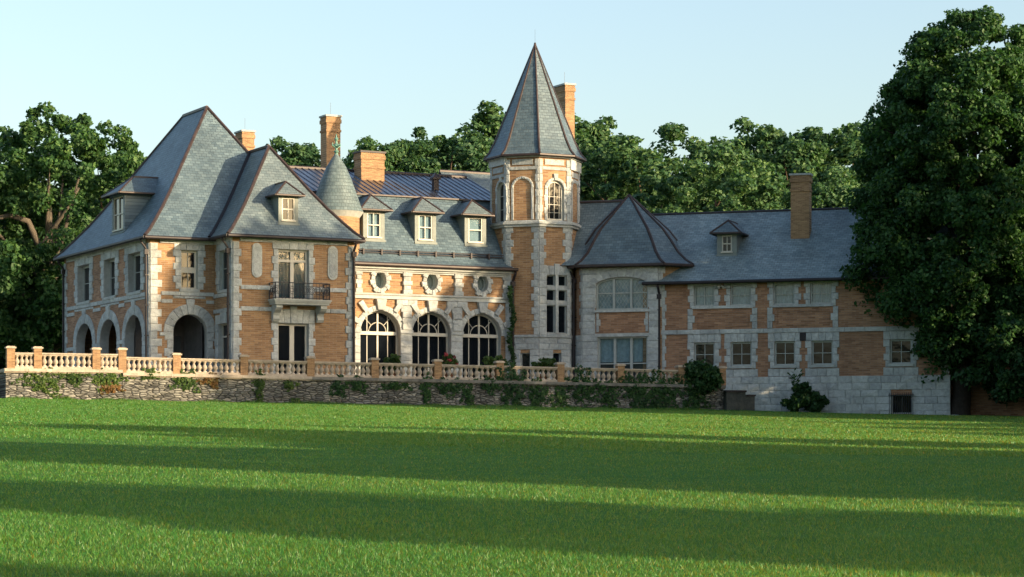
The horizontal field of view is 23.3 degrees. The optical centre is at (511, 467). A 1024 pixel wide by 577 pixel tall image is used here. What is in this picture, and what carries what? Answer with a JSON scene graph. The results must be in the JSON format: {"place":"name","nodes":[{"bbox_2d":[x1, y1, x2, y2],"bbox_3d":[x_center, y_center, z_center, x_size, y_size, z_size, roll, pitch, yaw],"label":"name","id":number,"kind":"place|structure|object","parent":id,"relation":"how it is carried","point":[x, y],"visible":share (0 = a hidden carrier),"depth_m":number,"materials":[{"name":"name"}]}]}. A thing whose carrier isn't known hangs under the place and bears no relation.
{"place":"outdoors","nodes":[
{"label":"outdoors","id":0,"kind":"place"},
{"bbox_2d":[0,398,1023,576],"bbox_3d":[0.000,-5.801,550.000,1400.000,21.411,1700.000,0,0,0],"label":"lawn","id":1,"kind":"structure","parent":0,"point":[716,476],"depth_m":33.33,"materials":[{"name":"green plant"}]},
{"bbox_2d":[0,125,59,326],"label":"oak tree","id":2,"kind":"object","parent":1,"relation":"on","point":[17,232],"visible":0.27,"depth_m":190.53,"materials":[{"name":"green plant"}]},
{"bbox_2d":[0,210,60,368],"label":"woodland tree","id":3,"kind":"object","parent":1,"relation":"on","point":[24,350],"visible":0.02,"depth_m":234.14,"materials":[{"name":"green plant"}]},
{"bbox_2d":[0,185,65,367],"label":"woodland tree","id":4,"kind":"object","parent":1,"relation":"on","point":[3,366],"visible":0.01,"depth_m":239.72,"materials":[{"name":"green plant"}]},
{"bbox_2d":[0,100,143,366],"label":"oak tree","id":5,"kind":"object","parent":1,"relation":"on","point":[52,157],"visible":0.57,"depth_m":183.91,"materials":[{"name":"green plant"}]},
{"bbox_2d":[29,119,147,252],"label":"broadleaf tree","id":6,"kind":"object","parent":1,"relation":"on","point":[125,142],"visible":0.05,"depth_m":202.95,"materials":[{"name":"green plant"}]},
{"bbox_2d":[266,135,320,166],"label":"woodland tree","id":7,"kind":"object","parent":1,"relation":"on","point":[303,154],"visible":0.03,"depth_m":203.04,"materials":[{"name":"green plant"}]},
{"bbox_2d":[341,149,356,165],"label":"woodland tree","id":8,"kind":"object","parent":1,"relation":"on","point":[351,152],"visible":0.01,"depth_m":212.56,"materials":[{"name":"green plant"}]},
{"bbox_2d":[0,368,725,409],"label":"retaining wall","id":9,"kind":"structure","parent":1,"relation":"on","point":[235,388],"depth_m":143.07,"materials":[{"name":"stone"}]},
{"bbox_2d":[11,366,69,397],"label":"ivy","id":10,"kind":"object","parent":9,"relation":"attached to","point":[42,386],"depth_m":137.99,"materials":[{"name":"green plant"}]},
{"bbox_2d":[5,346,117,369],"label":"balustrade","id":11,"kind":"object","parent":9,"relation":"on","point":[96,361],"visible":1,"depth_m":138.46,"materials":[{"name":"stone"}]},
{"bbox_2d":[52,393,74,399],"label":"wall plant","id":12,"kind":"object","parent":9,"relation":"attached to","point":[57,396],"depth_m":138.35,"materials":[{"name":"green plant"}]},
{"bbox_2d":[61,372,89,387],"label":"ivy","id":13,"kind":"object","parent":9,"relation":"attached to","point":[72,377],"depth_m":138.58,"materials":[{"name":"green plant"}]},
{"bbox_2d":[85,367,134,391],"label":"ivy","id":14,"kind":"object","parent":9,"relation":"attached to","point":[108,378],"depth_m":139.19,"materials":[{"name":"green plant"}]},
{"bbox_2d":[99,382,125,394],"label":"wall plant","id":15,"kind":"object","parent":9,"relation":"attached to","point":[106,388],"depth_m":139.27,"materials":[{"name":"brown plant"}]},
{"bbox_2d":[140,367,164,379],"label":"ivy","id":16,"kind":"object","parent":9,"relation":"attached to","point":[149,372],"depth_m":140.03,"materials":[{"name":"green plant"}]},
{"bbox_2d":[169,368,200,392],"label":"ivy","id":17,"kind":"object","parent":9,"relation":"attached to","point":[191,382],"depth_m":140.75,"materials":[{"name":"green plant"}]},
{"bbox_2d":[195,372,221,389],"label":"ivy","id":18,"kind":"object","parent":9,"relation":"attached to","point":[211,381],"depth_m":141.24,"materials":[{"name":"brown plant"}]},
{"bbox_2d":[251,368,265,401],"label":"ivy","id":19,"kind":"object","parent":9,"relation":"attached to","point":[259,385],"depth_m":142.21,"materials":[{"name":"green plant"}]},
{"bbox_2d":[283,380,299,391],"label":"ivy","id":20,"kind":"object","parent":9,"relation":"attached to","point":[289,385],"depth_m":142.81,"materials":[{"name":"green plant"}]},
{"bbox_2d":[291,398,301,402],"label":"wall plant","id":21,"kind":"object","parent":9,"relation":"attached to","point":[294,400],"depth_m":142.94,"materials":[{"name":"green plant"}]},
{"bbox_2d":[329,374,346,398],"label":"ivy","id":22,"kind":"object","parent":9,"relation":"attached to","point":[337,386],"visible":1,"depth_m":143.79,"materials":[{"name":"green plant"}]},
{"bbox_2d":[343,375,368,394],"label":"ivy","id":23,"kind":"object","parent":9,"relation":"attached to","point":[356,387],"visible":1,"depth_m":144.19,"materials":[{"name":"green plant"}]},
{"bbox_2d":[378,378,412,390],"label":"ivy","id":24,"kind":"object","parent":9,"relation":"attached to","point":[392,385],"visible":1,"depth_m":144.95,"materials":[{"name":"green plant"}]},
{"bbox_2d":[116,348,726,384],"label":"balustrade","id":25,"kind":"object","parent":9,"relation":"on","point":[309,364],"visible":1,"depth_m":144.62,"materials":[{"name":"stone"}]},
{"bbox_2d":[419,371,432,404],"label":"ivy","id":26,"kind":"object","parent":9,"relation":"attached to","point":[427,392],"visible":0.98,"depth_m":145.62,"materials":[{"name":"green plant"}]},
{"bbox_2d":[428,377,468,399],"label":"ivy","id":27,"kind":"object","parent":9,"relation":"attached to","point":[447,389],"visible":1,"depth_m":146.11,"materials":[{"name":"green plant"}]},
{"bbox_2d":[459,379,474,404],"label":"ivy","id":28,"kind":"object","parent":9,"relation":"attached to","point":[466,392],"visible":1,"depth_m":146.51,"materials":[{"name":"green plant"}]},
{"bbox_2d":[473,375,505,395],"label":"ivy","id":29,"kind":"object","parent":9,"relation":"attached to","point":[493,386],"visible":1,"depth_m":147.01,"materials":[{"name":"green plant"}]},
{"bbox_2d":[497,362,533,405],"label":"ivy","id":30,"kind":"object","parent":9,"relation":"attached to","point":[519,396],"visible":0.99,"depth_m":147.50,"materials":[{"name":"green plant"}]},
{"bbox_2d":[529,377,551,406],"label":"ivy","id":31,"kind":"object","parent":9,"relation":"attached to","point":[540,395],"visible":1,"depth_m":148.04,"materials":[{"name":"green plant"}]},
{"bbox_2d":[551,385,569,407],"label":"ivy","id":32,"kind":"object","parent":9,"relation":"attached to","point":[561,398],"visible":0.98,"depth_m":148.49,"materials":[{"name":"green plant"}]},
{"bbox_2d":[560,363,594,407],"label":"ivy","id":33,"kind":"object","parent":9,"relation":"attached to","point":[579,391],"visible":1,"depth_m":148.95,"materials":[{"name":"green plant"}]},
{"bbox_2d":[582,378,617,393],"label":"ivy","id":34,"kind":"object","parent":9,"relation":"attached to","point":[601,386],"visible":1,"depth_m":149.32,"materials":[{"name":"green plant"}]},
{"bbox_2d":[592,387,622,407],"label":"ivy","id":35,"kind":"object","parent":9,"relation":"attached to","point":[608,398],"visible":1,"depth_m":149.55,"materials":[{"name":"green plant"}]},
{"bbox_2d":[611,370,655,408],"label":"ivy","id":36,"kind":"object","parent":9,"relation":"attached to","point":[635,388],"visible":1,"depth_m":150.15,"materials":[{"name":"green plant"}]},
{"bbox_2d":[629,393,678,408],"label":"ivy","id":37,"kind":"object","parent":9,"relation":"attached to","point":[653,405],"visible":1,"depth_m":150.50,"materials":[{"name":"green plant"}]},
{"bbox_2d":[639,367,692,408],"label":"ivy","id":38,"kind":"object","parent":9,"relation":"attached to","point":[670,392],"visible":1,"depth_m":150.81,"materials":[{"name":"green plant"}]},
{"bbox_2d":[679,389,714,408],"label":"ivy","id":39,"kind":"object","parent":9,"relation":"attached to","point":[696,404],"visible":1,"depth_m":151.47,"materials":[{"name":"green plant"}]},
{"bbox_2d":[7,396,747,410],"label":"long grass","id":40,"kind":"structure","parent":1,"relation":"on","point":[325,402],"depth_m":144.72,"materials":[{"name":"green plant"}]},
{"bbox_2d":[343,135,431,172],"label":"woodland tree","id":41,"kind":"object","parent":1,"relation":"on","point":[395,152],"visible":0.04,"depth_m":199.41,"materials":[{"name":"green plant"}]},
{"bbox_2d":[391,143,465,170],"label":"woodland tree","id":42,"kind":"object","parent":1,"relation":"on","point":[436,156],"depth_m":212.73,"materials":[{"name":"green plant"}]},
{"bbox_2d":[388,126,489,173],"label":"woodland tree","id":43,"kind":"object","parent":1,"relation":"on","point":[469,152],"visible":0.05,"depth_m":203.98,"materials":[{"name":"green plant"}]},
{"bbox_2d":[403,133,493,170],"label":"woodland tree","id":44,"kind":"object","parent":1,"relation":"on","point":[486,139],"visible":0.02,"depth_m":214.87,"materials":[{"name":"green plant"}]},
{"bbox_2d":[450,100,582,180],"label":"woodland tree","id":45,"kind":"object","parent":1,"relation":"on","point":[488,122],"visible":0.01,"depth_m":219.81,"materials":[{"name":"green plant"}]},
{"bbox_2d":[53,43,1023,415],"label":"mansion","id":46,"kind":"structure","parent":1,"relation":"on","point":[205,233],"depth_m":156.73,"materials":[{"name":"brick"}]},
{"bbox_2d":[76,266,90,305],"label":"window","id":47,"kind":"structure","parent":46,"relation":"in","point":[86,294],"depth_m":160.54,"materials":[{"name":"grey paint"}]},
{"bbox_2d":[102,259,115,300],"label":"window","id":48,"kind":"structure","parent":46,"relation":"in","point":[112,266],"depth_m":155.59,"materials":[{"name":"grey paint"}]},
{"bbox_2d":[126,253,141,295],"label":"window","id":49,"kind":"structure","parent":46,"relation":"in","point":[137,277],"depth_m":151.37,"materials":[{"name":"grey paint"}]},
{"bbox_2d":[179,250,199,291],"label":"window","id":50,"kind":"structure","parent":46,"relation":"in","point":[188,258],"depth_m":149.35,"materials":[{"name":"beige paint"}]},
{"bbox_2d":[217,251,226,293],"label":"window","id":51,"kind":"structure","parent":46,"relation":"in","point":[224,255],"depth_m":148.99,"materials":[{"name":"grey paint"}]},
{"bbox_2d":[222,324,226,371],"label":"window","id":52,"kind":"structure","parent":46,"relation":"in","point":[224,326],"depth_m":149.13,"materials":[{"name":"black glass"}]},
{"bbox_2d":[278,249,306,298],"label":"french window","id":53,"kind":"structure","parent":46,"relation":"in","point":[292,264],"depth_m":149.10,"materials":[{"name":"beige paint"}]},
{"bbox_2d":[278,323,306,373],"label":"french door","id":54,"kind":"structure","parent":46,"relation":"in","point":[292,338],"depth_m":149.02,"materials":[{"name":"beige paint"}]},
{"bbox_2d":[360,311,396,375],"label":"arched window","id":55,"kind":"structure","parent":46,"relation":"in","point":[378,336],"depth_m":156.21,"materials":[{"name":"glass"}]},
{"bbox_2d":[375,273,382,287],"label":"round window","id":56,"kind":"structure","parent":46,"relation":"in","point":[379,278],"depth_m":156.29,"materials":[{"name":"grey glass"}]},
{"bbox_2d":[412,313,447,376],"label":"arched window","id":57,"kind":"structure","parent":46,"relation":"in","point":[430,333],"depth_m":157.79,"materials":[{"name":"black glass"}]},
{"bbox_2d":[427,275,434,289],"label":"round window","id":58,"kind":"structure","parent":46,"relation":"in","point":[430,280],"depth_m":157.90,"materials":[{"name":"grey glass"}]},
{"bbox_2d":[463,314,497,377],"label":"arched window","id":59,"kind":"structure","parent":46,"relation":"in","point":[480,337],"depth_m":159.41,"materials":[{"name":"black glass"}]},
{"bbox_2d":[477,276,484,291],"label":"round window","id":60,"kind":"structure","parent":46,"relation":"in","point":[481,283],"depth_m":159.53,"materials":[{"name":"grey glass"}]},
{"bbox_2d":[506,285,516,376],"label":"ivy","id":61,"kind":"object","parent":46,"relation":"attached to","point":[513,322],"visible":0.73,"depth_m":159.33,"materials":[{"name":"green plant"}]},
{"bbox_2d":[694,285,713,305],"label":"window","id":62,"kind":"structure","parent":46,"relation":"in","point":[703,295],"depth_m":157.63,"materials":[{"name":"grey paint"}]},
{"bbox_2d":[695,343,714,365],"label":"window","id":63,"kind":"structure","parent":46,"relation":"in","point":[702,350],"depth_m":157.52,"materials":[{"name":"glass"}]},
{"bbox_2d":[731,285,750,304],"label":"window","id":64,"kind":"structure","parent":46,"relation":"in","point":[740,294],"depth_m":156.90,"materials":[{"name":"grey glass"}]},
{"bbox_2d":[729,342,752,368],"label":"window","id":65,"kind":"structure","parent":46,"relation":"in","point":[741,352],"depth_m":156.79,"materials":[{"name":"grey glass"}]},
{"bbox_2d":[774,284,793,304],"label":"window","id":66,"kind":"structure","parent":46,"relation":"in","point":[783,293],"depth_m":156.06,"materials":[{"name":"grey glass"}]},
{"bbox_2d":[772,341,796,367],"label":"window","id":67,"kind":"structure","parent":46,"relation":"in","point":[784,351],"depth_m":155.91,"materials":[{"name":"grey glass"}]},
{"bbox_2d":[811,283,831,303],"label":"window","id":68,"kind":"structure","parent":46,"relation":"in","point":[821,293],"depth_m":155.30,"materials":[{"name":"grey glass"}]},
{"bbox_2d":[810,341,833,367],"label":"window","id":69,"kind":"structure","parent":46,"relation":"in","point":[822,351],"depth_m":155.19,"materials":[{"name":"glass"}]},
{"bbox_2d":[888,340,912,366],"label":"window","id":70,"kind":"structure","parent":46,"relation":"in","point":[900,355],"depth_m":153.68,"materials":[{"name":"glass"}]},
{"bbox_2d":[889,392,911,413],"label":"basement window","id":71,"kind":"structure","parent":46,"relation":"in","point":[900,404],"depth_m":153.64,"materials":[{"name":"black glass"}]},
{"bbox_2d":[575,113,622,199],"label":"woodland tree","id":72,"kind":"object","parent":1,"relation":"on","point":[596,130],"visible":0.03,"depth_m":220.60,"materials":[{"name":"green plant"}]},
{"bbox_2d":[575,133,695,210],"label":"woodland tree","id":73,"kind":"object","parent":1,"relation":"on","point":[603,141],"visible":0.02,"depth_m":205.30,"materials":[{"name":"green plant"}]},
{"bbox_2d":[580,122,789,211],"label":"woodland tree","id":74,"kind":"object","parent":1,"relation":"on","point":[629,167],"visible":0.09,"depth_m":196.19,"materials":[{"name":"green plant"}]},
{"bbox_2d":[637,146,819,212],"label":"woodland tree","id":75,"kind":"object","parent":1,"relation":"on","point":[750,190],"visible":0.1,"depth_m":183.67,"materials":[{"name":"green plant"}]},
{"bbox_2d":[723,390,755,410],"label":"step cheek","id":76,"kind":"object","parent":1,"relation":"on","point":[737,400],"visible":0.8,"depth_m":152.25,"materials":[{"name":"grey stone"}]},
{"bbox_2d":[691,116,818,211],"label":"woodland tree","id":77,"kind":"object","parent":1,"relation":"on","point":[769,139],"visible":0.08,"depth_m":209.95,"materials":[{"name":"green plant"}]},
{"bbox_2d":[716,136,859,208],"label":"woodland tree","id":78,"kind":"object","parent":1,"relation":"on","point":[813,151],"visible":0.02,"depth_m":203.90,"materials":[{"name":"green plant"}]},
{"bbox_2d":[787,368,803,391],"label":"upright plant","id":79,"kind":"object","parent":1,"relation":"on","point":[793,377],"visible":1,"depth_m":153.93,"materials":[{"name":"green plant"}]},
{"bbox_2d":[791,381,811,395],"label":"shrub","id":80,"kind":"object","parent":1,"relation":"on","point":[804,388],"visible":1,"depth_m":153.63,"materials":[{"name":"green plant"}]},
{"bbox_2d":[780,390,829,411],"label":"shrub","id":81,"kind":"object","parent":1,"relation":"on","point":[814,401],"visible":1,"depth_m":153.54,"materials":[{"name":"green plant"}]},
{"bbox_2d":[781,169,852,208],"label":"woodland tree","id":82,"kind":"object","parent":1,"relation":"on","point":[833,197],"visible":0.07,"depth_m":182.77,"materials":[{"name":"green plant"}]},
{"bbox_2d":[780,124,873,197],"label":"woodland tree","id":83,"kind":"object","parent":1,"relation":"on","point":[839,153],"visible":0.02,"depth_m":207.24,"materials":[{"name":"green plant"}]},
{"bbox_2d":[817,119,898,186],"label":"woodland tree","id":84,"kind":"object","parent":1,"relation":"on","point":[848,127],"visible":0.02,"depth_m":218.17,"materials":[{"name":"green plant"}]},
{"bbox_2d":[839,5,1023,414],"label":"maple tree","id":85,"kind":"object","parent":1,"relation":"on","point":[937,174],"visible":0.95,"depth_m":149.29,"materials":[{"name":"green plant"}]},
{"bbox_2d":[951,235,1023,407],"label":"young maple","id":86,"kind":"object","parent":1,"relation":"on","point":[1002,380],"visible":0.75,"depth_m":148.76,"materials":[{"name":"green plant"}]},
{"bbox_2d":[0,0,1023,187],"label":"sky","id":87,"kind":"structure","parent":0,"point":[390,68],"materials":[{"name":"blue"}]},
{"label":"terrace","id":88,"kind":"structure","parent":0,"visible":0},
{"bbox_2d":[382,353,400,375],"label":"potted plant","id":89,"kind":"object","parent":88,"relation":"on","point":[393,358],"visible":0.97,"depth_m":146.09,"materials":[{"name":"green plant"}]},
{"bbox_2d":[442,352,458,376],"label":"potted plant","id":90,"kind":"object","parent":88,"relation":"on","point":[447,358],"visible":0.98,"depth_m":147.22,"materials":[{"name":"green plant"}]},
{"bbox_2d":[478,355,508,377],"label":"potted plant","id":91,"kind":"object","parent":88,"relation":"on","point":[487,360],"visible":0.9,"depth_m":148.33,"materials":[{"name":"green plant"}]},
{"bbox_2d":[531,357,555,378],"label":"potted plant","id":92,"kind":"object","parent":88,"relation":"on","point":[546,362],"visible":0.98,"depth_m":149.29,"materials":[{"name":"green plant"}]},
{"bbox_2d":[675,358,724,397],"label":"shrub","id":93,"kind":"object","parent":88,"relation":"on","point":[706,376],"visible":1,"depth_m":151.27,"materials":[{"name":"green plant"}]}
]}

